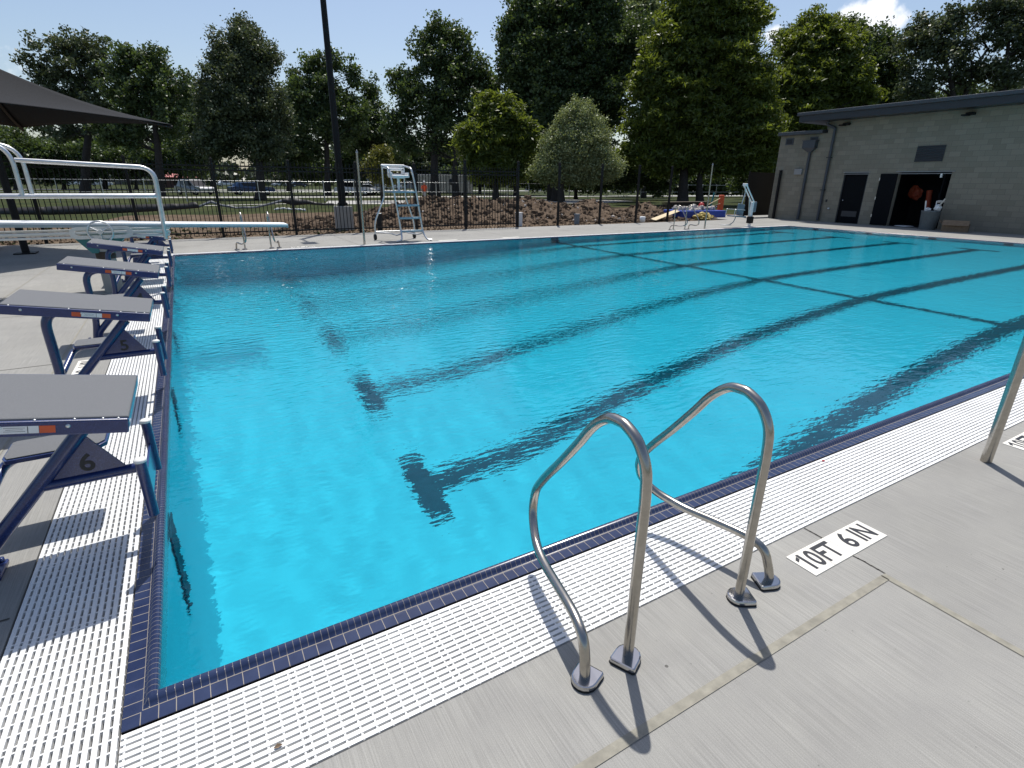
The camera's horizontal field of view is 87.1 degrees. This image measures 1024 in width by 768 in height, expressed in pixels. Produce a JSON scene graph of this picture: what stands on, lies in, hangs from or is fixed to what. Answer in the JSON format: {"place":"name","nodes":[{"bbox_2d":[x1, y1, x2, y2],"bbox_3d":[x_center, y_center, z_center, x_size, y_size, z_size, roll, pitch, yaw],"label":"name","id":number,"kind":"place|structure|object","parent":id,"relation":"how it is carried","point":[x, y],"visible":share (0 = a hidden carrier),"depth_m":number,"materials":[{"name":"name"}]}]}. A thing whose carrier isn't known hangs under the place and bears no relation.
{"place":"outdoors","nodes":[
{"label":"outdoors","id":0,"kind":"place"},
{"bbox_2d":[164,173,187,187],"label":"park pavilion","id":1,"kind":"structure","parent":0,"point":[173,181],"depth_m":117.30,"materials":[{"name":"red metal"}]},
{"bbox_2d":[0,189,524,190],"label":"park road","id":2,"kind":"structure","parent":0,"point":[275,190],"depth_m":98.35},
{"bbox_2d":[0,207,735,245],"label":"bare soil ground","id":3,"kind":"structure","parent":0,"point":[230,218],"depth_m":22.87,"materials":[{"name":"soil"}]},
{"bbox_2d":[0,227,369,244],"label":"grass tufts","id":4,"kind":"object","parent":3,"relation":"on","point":[344,230],"visible":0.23,"depth_m":18.82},
{"bbox_2d":[0,152,519,243],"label":"picket fence","id":5,"kind":"object","parent":3,"relation":"on","point":[354,172],"visible":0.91,"depth_m":17.20,"materials":[{"name":"black metal"}]},
{"bbox_2d":[282,197,333,205],"bbox_3d":[-11.356,-10.169,29.988,2.938,0.442,0.306,1,20,1],"label":"silt fence","id":6,"kind":"object","parent":3,"relation":"on","point":[288,200],"visible":0.73,"depth_m":29.98,"materials":[{"name":"black fabric"}]},
{"bbox_2d":[320,0,353,230],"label":"light pole","id":7,"kind":"object","parent":3,"relation":"on","point":[332,100],"visible":0.78,"depth_m":18.85,"materials":[{"name":"black metal"}]},
{"bbox_2d":[376,213,382,230],"bbox_3d":[-4.756,-5.789,19.308,0.160,0.650,0.160,-11,23,-28],"label":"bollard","id":8,"kind":"object","parent":3,"relation":"on","point":[379,220],"visible":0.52,"depth_m":19.24,"materials":[{"name":"black"}]},
{"bbox_2d":[251,196,713,230],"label":"dirt mounds","id":9,"kind":"object","parent":3,"relation":"on","point":[590,203],"visible":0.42,"depth_m":25.95,"materials":[{"name":"soil"}]},
{"bbox_2d":[276,195,715,231],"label":"soil clods","id":10,"kind":"object","parent":9,"relation":"on","point":[627,213],"visible":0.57,"depth_m":25.07,"materials":[{"name":"soil"}]},
{"bbox_2d":[651,210,679,220],"bbox_3d":[8.148,-8.871,28.011,0.500,0.428,5.604,13,24,29],"label":"plywood sheet","id":11,"kind":"object","parent":10,"relation":"on","point":[662,216],"visible":0.57,"depth_m":27.21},
{"bbox_2d":[556,162,560,225],"bbox_3d":[1.918,-7.681,22.119,0.092,2.648,0.092,-11,23,-28],"label":"fence post","id":12,"kind":"object","parent":3,"relation":"on","point":[558,194],"visible":1,"depth_m":22.05,"materials":[{"name":"black metal"}]},
{"bbox_2d":[598,164,603,223],"bbox_3d":[3.820,-8.052,23.161,0.092,2.648,0.092,-11,23,-28],"label":"fence post","id":13,"kind":"object","parent":3,"relation":"on","point":[601,189],"visible":0.99,"depth_m":23.08,"materials":[{"name":"black metal"}]},
{"bbox_2d":[634,165,640,222],"bbox_3d":[5.627,-8.404,24.150,0.092,2.648,0.092,-11,23,-28],"label":"fence post","id":14,"kind":"object","parent":3,"relation":"on","point":[637,194],"visible":0.97,"depth_m":24.09,"materials":[{"name":"black metal"}]},
{"bbox_2d":[666,166,673,221],"bbox_3d":[7.339,-8.737,25.088,0.092,2.648,0.092,-11,23,-28],"label":"fence post","id":15,"kind":"object","parent":3,"relation":"on","point":[669,194],"visible":0.99,"depth_m":25.02,"materials":[{"name":"black metal"}]},
{"bbox_2d":[663,209,725,217],"bbox_3d":[10.038,-9.384,29.673,2.802,0.400,1.803,-7,22,-18],"label":"blue mat","id":16,"kind":"object","parent":3,"relation":"on","point":[715,213],"visible":0.45,"depth_m":28.99,"materials":[{"name":"plastic"}]},
{"bbox_2d":[672,204,716,210],"bbox_3d":[10.014,-9.656,29.570,2.278,0.487,1.395,-11,23,-28],"label":"rubbish heap","id":17,"kind":"object","parent":16,"relation":"on","point":[700,207],"visible":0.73,"depth_m":29.16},
{"bbox_2d":[692,212,713,219],"bbox_3d":[9.858,-8.581,27.668,1.341,0.513,0.839,-11,23,-28],"label":"yellow tarp","id":18,"kind":"object","parent":3,"relation":"on","point":[701,215],"visible":0.79,"depth_m":27.48,"materials":[{"name":"plastic"}]},
{"bbox_2d":[717,195,724,209],"bbox_3d":[12.869,-11.005,33.230,0.600,1.250,0.500,-11,23,-28],"label":"barrier post","id":19,"kind":"object","parent":3,"relation":"on","point":[721,202],"visible":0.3,"depth_m":33.08,"materials":[{"name":"orange plastic"}]},
{"bbox_2d":[365,178,413,188],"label":"building","id":20,"kind":"structure","parent":0,"point":[411,187],"depth_m":146.19,"materials":[{"name":"white glass"}]},
{"bbox_2d":[0,181,856,223],"bbox_3d":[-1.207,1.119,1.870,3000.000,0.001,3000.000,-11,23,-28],"label":"ground","id":21,"kind":"structure","parent":0,"point":[731,202],"depth_m":50.51,"materials":[{"name":"green plant"}]},
{"bbox_2d":[0,125,62,189],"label":"broadleaf tree","id":22,"kind":"object","parent":21,"relation":"on","point":[19,140],"visible":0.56,"depth_m":82.92,"materials":[{"name":"green plant"}]},
{"bbox_2d":[8,23,121,192],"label":"broadleaf tree","id":23,"kind":"object","parent":21,"relation":"on","point":[47,75],"visible":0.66,"depth_m":61.22,"materials":[{"name":"green plant"}]},
{"bbox_2d":[32,134,131,189],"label":"broadleaf tree","id":24,"kind":"object","parent":21,"relation":"on","point":[74,150],"visible":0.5,"depth_m":86.59,"materials":[{"name":"green plant"}]},
{"bbox_2d":[0,202,198,214],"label":"silt fence","id":25,"kind":"object","parent":21,"relation":"on","point":[76,208],"visible":0.67,"depth_m":26.98,"materials":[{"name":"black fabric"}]},
{"bbox_2d":[66,91,146,188],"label":"broadleaf tree","id":26,"kind":"object","parent":21,"relation":"on","point":[116,178],"visible":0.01,"depth_m":95.61,"materials":[{"name":"green plant"}]},
{"bbox_2d":[82,36,195,195],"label":"broadleaf tree","id":27,"kind":"object","parent":21,"relation":"on","point":[147,91],"visible":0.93,"depth_m":59.12,"materials":[{"name":"green plant"}]},
{"bbox_2d":[107,175,205,184],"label":"building","id":28,"kind":"structure","parent":21,"relation":"on","point":[139,183],"depth_m":181.81,"materials":[{"name":"beige glass"}]},
{"bbox_2d":[116,139,199,189],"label":"broadleaf tree","id":29,"kind":"object","parent":21,"relation":"on","point":[168,155],"visible":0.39,"depth_m":90.65,"materials":[{"name":"green plant"}]},
{"bbox_2d":[147,104,218,179],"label":"broadleaf tree","id":30,"kind":"object","parent":21,"relation":"on","point":[204,175],"visible":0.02,"depth_m":97.53,"materials":[{"name":"green plant"}]},
{"bbox_2d":[174,179,214,194],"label":"parked car","id":31,"kind":"object","parent":21,"relation":"on","point":[202,189],"visible":0.81,"depth_m":64.16,"materials":[{"name":"silver metal"}]},
{"bbox_2d":[173,76,225,192],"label":"broadleaf tree","id":32,"kind":"object","parent":21,"relation":"on","point":[182,156],"visible":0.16,"depth_m":76.44,"materials":[{"name":"green plant"}]},
{"bbox_2d":[178,8,300,199],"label":"broadleaf tree","id":33,"kind":"object","parent":21,"relation":"on","point":[252,114],"visible":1,"depth_m":48.97,"materials":[{"name":"green plant"}]},
{"bbox_2d":[199,199,281,208],"bbox_3d":[-14.618,-9.688,28.960,4.459,0.503,0.296,0,20,0],"label":"silt fence","id":34,"kind":"object","parent":21,"relation":"on","point":[241,207],"visible":0.82,"depth_m":28.99,"materials":[{"name":"grey fabric"}]},
{"bbox_2d":[227,182,275,194],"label":"parked car","id":35,"kind":"object","parent":21,"relation":"on","point":[245,187],"visible":0.65,"depth_m":66.21,"materials":[{"name":"blue paint"}]},
{"bbox_2d":[263,79,323,190],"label":"broadleaf tree","id":36,"kind":"object","parent":21,"relation":"on","point":[301,176],"visible":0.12,"depth_m":95.48,"materials":[{"name":"green plant"}]},
{"bbox_2d":[270,42,375,195],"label":"broadleaf tree","id":37,"kind":"object","parent":21,"relation":"on","point":[311,106],"visible":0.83,"depth_m":67.12,"materials":[{"name":"green plant"}]},
{"bbox_2d":[334,179,375,195],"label":"parked car","id":38,"kind":"object","parent":21,"relation":"on","point":[369,192],"visible":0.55,"depth_m":67.56,"materials":[{"name":"white paint"}]},
{"bbox_2d":[22,125,696,186],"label":"wood","id":39,"kind":"object","parent":21,"relation":"on","point":[235,177],"visible":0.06,"depth_m":187.78,"materials":[{"name":"green plant"}]},
{"bbox_2d":[318,141,411,182],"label":"broadleaf tree","id":40,"kind":"object","parent":21,"relation":"on","point":[347,161],"visible":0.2,"depth_m":92.81,"materials":[{"name":"green plant"}]},
{"bbox_2d":[352,184,384,194],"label":"parked car","id":41,"kind":"object","parent":21,"relation":"on","point":[374,187],"visible":0.38,"depth_m":70.83,"materials":[{"name":"white paint"}]},
{"bbox_2d":[341,70,413,194],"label":"broadleaf tree","id":42,"kind":"object","parent":21,"relation":"on","point":[371,90],"visible":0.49,"depth_m":73.14,"materials":[{"name":"green plant"}]},
{"bbox_2d":[359,143,402,201],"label":"broadleaf tree","id":43,"kind":"object","parent":21,"relation":"on","point":[377,156],"visible":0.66,"depth_m":47.44,"materials":[{"name":"green plant"}]},
{"bbox_2d":[54,179,743,202],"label":"chain link fence","id":44,"kind":"object","parent":21,"relation":"on","point":[323,187],"visible":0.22,"depth_m":48.09,"materials":[{"name":"metal"}]},
{"bbox_2d":[398,145,462,192],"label":"broadleaf tree","id":45,"kind":"object","parent":21,"relation":"on","point":[423,163],"visible":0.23,"depth_m":88.86,"materials":[{"name":"green plant"}]},
{"bbox_2d":[407,134,458,179],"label":"broadleaf tree","id":46,"kind":"object","parent":21,"relation":"on","point":[426,148],"visible":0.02,"depth_m":89.95,"materials":[{"name":"green plant"}]},
{"bbox_2d":[375,9,501,196],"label":"broadleaf tree","id":47,"kind":"object","parent":21,"relation":"on","point":[453,68],"visible":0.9,"depth_m":57.20,"materials":[{"name":"green plant"}]},
{"bbox_2d":[418,175,471,194],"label":"site trailer","id":48,"kind":"object","parent":21,"relation":"on","point":[469,185],"visible":0.44,"depth_m":73.78,"materials":[{"name":"silver metal"}]},
{"bbox_2d":[429,164,503,193],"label":"broadleaf tree","id":49,"kind":"object","parent":21,"relation":"on","point":[444,168],"visible":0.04,"depth_m":83.58,"materials":[{"name":"green plant"}]},
{"bbox_2d":[442,88,548,199],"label":"broadleaf tree","id":50,"kind":"object","parent":21,"relation":"on","point":[501,131],"visible":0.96,"depth_m":45.06,"materials":[{"name":"green plant"}]},
{"bbox_2d":[499,183,612,193],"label":"broadleaf tree","id":51,"kind":"object","parent":21,"relation":"on","point":[527,187],"visible":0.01,"depth_m":80.21,"materials":[{"name":"green plant"}]},
{"bbox_2d":[488,0,657,200],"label":"broadleaf tree","id":52,"kind":"object","parent":21,"relation":"on","point":[553,56],"visible":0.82,"depth_m":52.88,"materials":[{"name":"green plant"}]},
{"bbox_2d":[522,93,629,202],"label":"pear tree","id":53,"kind":"object","parent":21,"relation":"on","point":[578,149],"visible":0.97,"depth_m":40.40,"materials":[{"name":"green plant"}]},
{"bbox_2d":[512,152,689,198],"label":"broadleaf tree","id":54,"kind":"object","parent":21,"relation":"on","point":[629,180],"visible":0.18,"depth_m":61.67,"materials":[{"name":"green plant"}]},
{"bbox_2d":[624,0,663,197],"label":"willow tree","id":55,"kind":"object","parent":21,"relation":"on","point":[653,5],"visible":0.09,"depth_m":69.99,"materials":[{"name":"green plant"}]},
{"bbox_2d":[608,172,745,196],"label":"broadleaf tree","id":56,"kind":"object","parent":21,"relation":"on","point":[721,185],"visible":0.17,"depth_m":79.10,"materials":[{"name":"green plant"}]},
{"bbox_2d":[662,201,709,208],"bbox_3d":[12.693,-12.948,38.958,4.200,0.475,0.900,-11,23,-28],"label":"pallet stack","id":57,"kind":"object","parent":21,"relation":"on","point":[684,203],"visible":0.57,"depth_m":38.40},
{"bbox_2d":[611,0,797,201],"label":"cypress tree","id":58,"kind":"object","parent":21,"relation":"on","point":[700,83],"visible":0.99,"depth_m":44.51,"materials":[{"name":"green plant"}]},
{"bbox_2d":[725,169,768,195],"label":"broadleaf tree","id":59,"kind":"object","parent":21,"relation":"on","point":[733,186],"visible":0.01,"depth_m":55.99,"materials":[{"name":"green plant"}]},
{"bbox_2d":[755,0,791,53],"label":"broadleaf tree","id":60,"kind":"object","parent":21,"relation":"on","point":[774,40],"visible":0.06,"depth_m":69.81,"materials":[{"name":"green plant"}]},
{"bbox_2d":[767,3,889,172],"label":"cypress tree","id":61,"kind":"object","parent":21,"relation":"on","point":[823,65],"visible":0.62,"depth_m":50.45,"materials":[{"name":"green plant"}]},
{"bbox_2d":[843,11,918,103],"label":"broadleaf tree","id":62,"kind":"object","parent":21,"relation":"on","point":[887,71],"visible":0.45,"depth_m":58.66,"materials":[{"name":"green plant"}]},
{"bbox_2d":[768,89,1023,234],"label":"pump house","id":63,"kind":"structure","parent":21,"relation":"on","point":[963,155],"depth_m":23.20,"materials":[{"name":"concrete"}]},
{"bbox_2d":[835,172,869,223],"bbox_3d":[15.936,-8.724,25.239,0.155,2.275,1.200,-11,23,-28],"label":"door","id":64,"kind":"structure","parent":63,"relation":"in","point":[854,183],"depth_m":25.26,"materials":[{"name":"black paint"}]},
{"bbox_2d":[869,174,897,224],"bbox_3d":[16.584,-8.234,24.050,0.055,2.160,0.725,-11,23,-28],"label":"door","id":65,"kind":"structure","parent":63,"relation":"in","point":[887,182],"depth_m":24.01,"materials":[{"name":"black paint"}]},
{"bbox_2d":[908,185,922,199],"bbox_3d":[18.164,-8.619,24.260,0.263,0.653,0.593,-11,23,-28],"label":"life ring","id":66,"kind":"object","parent":63,"relation":"hanging from","point":[915,192],"visible":1,"depth_m":24.19,"materials":[{"name":"orange plastic"}]},
{"bbox_2d":[896,171,954,227],"bbox_3d":[17.666,-7.945,23.171,0.976,2.255,2.200,-11,23,-28],"label":"door frame","id":67,"kind":"structure","parent":63,"relation":"in","point":[945,183],"depth_m":22.22,"materials":[{"name":"black paint"}]},
{"bbox_2d":[924,190,932,207],"bbox_3d":[18.221,-8.015,23.552,0.220,0.895,0.319,-11,23,-28],"label":"rescue tube","id":68,"kind":"object","parent":63,"relation":"in","point":[929,193],"visible":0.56,"depth_m":23.46,"materials":[{"name":"red plastic"}]},
{"bbox_2d":[884,0,989,101],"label":"broadleaf tree","id":69,"kind":"object","parent":21,"relation":"on","point":[934,45],"visible":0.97,"depth_m":54.44,"materials":[{"name":"green plant"}]},
{"bbox_2d":[887,81,1023,99],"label":"broadleaf tree","id":70,"kind":"object","parent":21,"relation":"on","point":[981,89],"visible":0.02,"depth_m":71.11,"materials":[{"name":"green plant"}]},
{"bbox_2d":[968,0,1023,92],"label":"broadleaf tree","id":71,"kind":"object","parent":21,"relation":"on","point":[1006,21],"visible":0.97,"depth_m":53.55,"materials":[{"name":"green plant"}]},
{"bbox_2d":[162,195,742,197],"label":"park path","id":72,"kind":"structure","parent":0,"point":[409,196],"depth_m":65.14,"materials":[{"name":"concrete"}]},
{"bbox_2d":[326,199,626,203],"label":"park path","id":73,"kind":"structure","parent":0,"point":[566,201],"depth_m":51.23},
{"bbox_2d":[0,215,1023,767],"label":"pool deck","id":74,"kind":"structure","parent":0,"point":[888,675],"depth_m":2.06,"materials":[{"name":"concrete"}]},
{"bbox_2d":[0,241,137,453],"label":"deck joint","id":75,"kind":"object","parent":74,"relation":"on","point":[65,351],"visible":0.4,"depth_m":6.08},
{"bbox_2d":[0,374,161,580],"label":"starting block","id":76,"kind":"structure","parent":74,"relation":"on","point":[79,419],"depth_m":2.37,"materials":[{"name":"metal"}]},
{"bbox_2d":[71,360,91,374],"bbox_3d":[-3.972,-0.141,4.992,0.150,0.006,0.602,-11,23,-28],"label":"depth marker","id":77,"kind":"object","parent":74,"relation":"on","point":[79,366],"visible":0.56,"depth_m":5.02,"materials":[{"name":"beige tile"}]},
{"bbox_2d":[0,289,167,375],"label":"starting block","id":78,"kind":"structure","parent":74,"relation":"on","point":[119,341],"depth_m":3.98,"materials":[{"name":"white plastic"}]},
{"bbox_2d":[0,69,172,254],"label":"shade canopy","id":79,"kind":"object","parent":74,"relation":"on","point":[24,103],"visible":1,"depth_m":12.28,"materials":[{"name":"black fabric"}]},
{"bbox_2d":[56,256,169,338],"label":"starting block","id":80,"kind":"structure","parent":74,"relation":"on","point":[89,267],"depth_m":5.67,"materials":[{"name":"white plastic"}]},
{"bbox_2d":[86,238,171,293],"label":"starting block","id":81,"kind":"structure","parent":74,"relation":"on","point":[110,246],"depth_m":7.40,"materials":[{"name":"white plastic"}]},
{"bbox_2d":[113,230,172,281],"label":"starting block","id":82,"kind":"structure","parent":74,"relation":"on","point":[142,255],"depth_m":9.27,"materials":[{"name":"blue plastic"}]},
{"bbox_2d":[0,143,288,292],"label":"diving springboard","id":83,"kind":"object","parent":74,"relation":"on","point":[98,229],"visible":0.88,"depth_m":7.99,"materials":[{"name":"metal"}]},
{"bbox_2d":[119,220,173,262],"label":"starting block","id":84,"kind":"structure","parent":74,"relation":"on","point":[158,243],"depth_m":11.03,"materials":[{"name":"blue plastic"}]},
{"bbox_2d":[234,211,281,249],"bbox_3d":[-6.363,-3.813,13.439,1.116,0.928,0.745,-11,23,-28],"label":"pool handrail","id":85,"kind":"object","parent":74,"relation":"on","point":[243,228],"visible":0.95,"depth_m":13.51,"materials":[{"name":"silver metal"}]},
{"bbox_2d":[356,150,365,243],"bbox_3d":[-4.123,-5.060,14.672,0.067,2.440,0.067,-11,23,-28],"label":"flag pole","id":86,"kind":"object","parent":74,"relation":"on","point":[360,196],"visible":1,"depth_m":14.64,"materials":[{"name":"silver metal"}]},
{"bbox_2d":[373,164,431,241],"bbox_3d":[-3.281,-5.331,15.858,1.460,2.133,1.109,-11,23,-28],"label":"lifeguard chair","id":87,"kind":"object","parent":74,"relation":"on","point":[395,167],"visible":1,"depth_m":15.83,"materials":[{"name":"metal"}]},
{"bbox_2d":[30,286,1023,767],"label":"gutter floor","id":88,"kind":"structure","parent":74,"relation":"in","point":[352,642],"depth_m":2.12,"materials":[{"name":"tile"}]},
{"bbox_2d":[0,254,168,767],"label":"gutter grating","id":89,"kind":"object","parent":88,"relation":"on","point":[28,669],"visible":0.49,"depth_m":2.16,"materials":[{"name":"white plastic"}]},
{"bbox_2d":[171,226,771,255],"bbox_3d":[1.949,-4.962,18.087,23.069,0.022,0.396,-11,23,-28],"label":"gutter grating","id":90,"kind":"object","parent":88,"relation":"on","point":[441,241],"visible":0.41,"depth_m":15.72,"materials":[{"name":"white plastic"}]},
{"bbox_2d":[118,379,1023,767],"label":"gutter grating","id":91,"kind":"object","parent":88,"relation":"on","point":[356,693],"visible":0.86,"depth_m":2.12,"materials":[{"name":"white plastic"}]},
{"bbox_2d":[121,226,1023,732],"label":"swimming pool","id":92,"kind":"structure","parent":74,"relation":"in","point":[147,698],"depth_m":2.35,"materials":[{"name":"teal paint"}]},
{"bbox_2d":[529,382,780,693],"bbox_3d":[0.548,0.442,2.232,1.116,0.928,0.745,-11,23,-28],"label":"pool handrail","id":93,"kind":"object","parent":74,"relation":"on","point":[587,677],"visible":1,"depth_m":2.04,"materials":[{"name":"silver metal"}]},
{"bbox_2d":[669,205,698,229],"bbox_3d":[6.667,-6.351,20.573,1.116,0.928,0.745,-11,23,-28],"label":"pool handrail","id":94,"kind":"object","parent":74,"relation":"on","point":[673,225],"visible":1,"depth_m":20.59,"materials":[{"name":"silver metal"}]},
{"bbox_2d":[704,164,713,228],"bbox_3d":[7.731,-7.369,21.162,0.067,2.440,0.067,-11,23,-28],"label":"flag pole","id":95,"kind":"object","parent":74,"relation":"on","point":[708,196],"visible":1,"depth_m":21.13,"materials":[{"name":"silver metal"}]},
{"bbox_2d":[720,183,756,226],"bbox_3d":[9.456,-7.338,22.153,2.050,1.720,0.490,-11,23,-28],"label":"pool lift","id":96,"kind":"object","parent":74,"relation":"on","point":[751,208],"visible":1,"depth_m":22.33,"materials":[{"name":"white metal"}]},
{"bbox_2d":[743,171,774,215],"bbox_3d":[13.906,-10.412,29.523,3.200,2.300,0.060,-11,23,-28],"label":"gate screen","id":97,"kind":"object","parent":74,"relation":"on","point":[760,185],"visible":0.54,"depth_m":29.21,"materials":[{"name":"black fabric"}]},
{"bbox_2d":[771,170,782,218],"bbox_3d":[13.887,-9.915,28.215,0.120,2.385,0.120,-11,23,-28],"label":"gate post","id":98,"kind":"object","parent":74,"relation":"on","point":[777,193],"visible":1,"depth_m":28.17,"materials":[{"name":"black metal"}]},
{"bbox_2d":[572,574,1023,767],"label":"sealant joint","id":99,"kind":"object","parent":74,"relation":"on","point":[639,732],"visible":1,"depth_m":1.99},
{"bbox_2d":[786,521,886,575],"bbox_3d":[1.597,0.794,2.635,0.602,0.006,0.150,-11,23,-28],"label":"depth marker","id":100,"kind":"object","parent":74,"relation":"on","point":[822,555],"visible":1,"depth_m":2.62,"materials":[{"name":"beige tile"}]},
{"bbox_2d":[918,198,945,229],"bbox_3d":[17.191,-6.985,22.103,0.698,1.234,0.698,10,23,24],"label":"trash bin","id":101,"kind":"object","parent":74,"relation":"on","point":[929,218],"visible":1,"depth_m":21.97,"materials":[{"name":"grey plastic"}]},
{"bbox_2d":[939,220,970,232],"bbox_3d":[17.489,-6.263,21.317,0.973,0.437,0.738,18,27,39],"label":"cardboard box","id":102,"kind":"object","parent":74,"relation":"on","point":[955,226],"visible":1,"depth_m":21.09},
{"bbox_2d":[980,336,1023,463],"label":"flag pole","id":103,"kind":"object","parent":74,"relation":"on","point":[1016,375],"visible":1,"depth_m":3.32,"materials":[{"name":"silver metal"}]},
{"bbox_2d":[1002,432,1023,450],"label":"depth marker","id":104,"kind":"object","parent":74,"relation":"on","point":[1017,441],"visible":1,"depth_m":3.72,"materials":[{"name":"beige tile"}]},
{"bbox_2d":[0,0,1023,180],"label":"sky","id":105,"kind":"structure","parent":0,"point":[377,31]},
{"bbox_2d":[160,226,1023,688],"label":"water","id":106,"kind":"structure","parent":0,"point":[354,432],"depth_m":4.77,"materials":[{"name":"liquid"}]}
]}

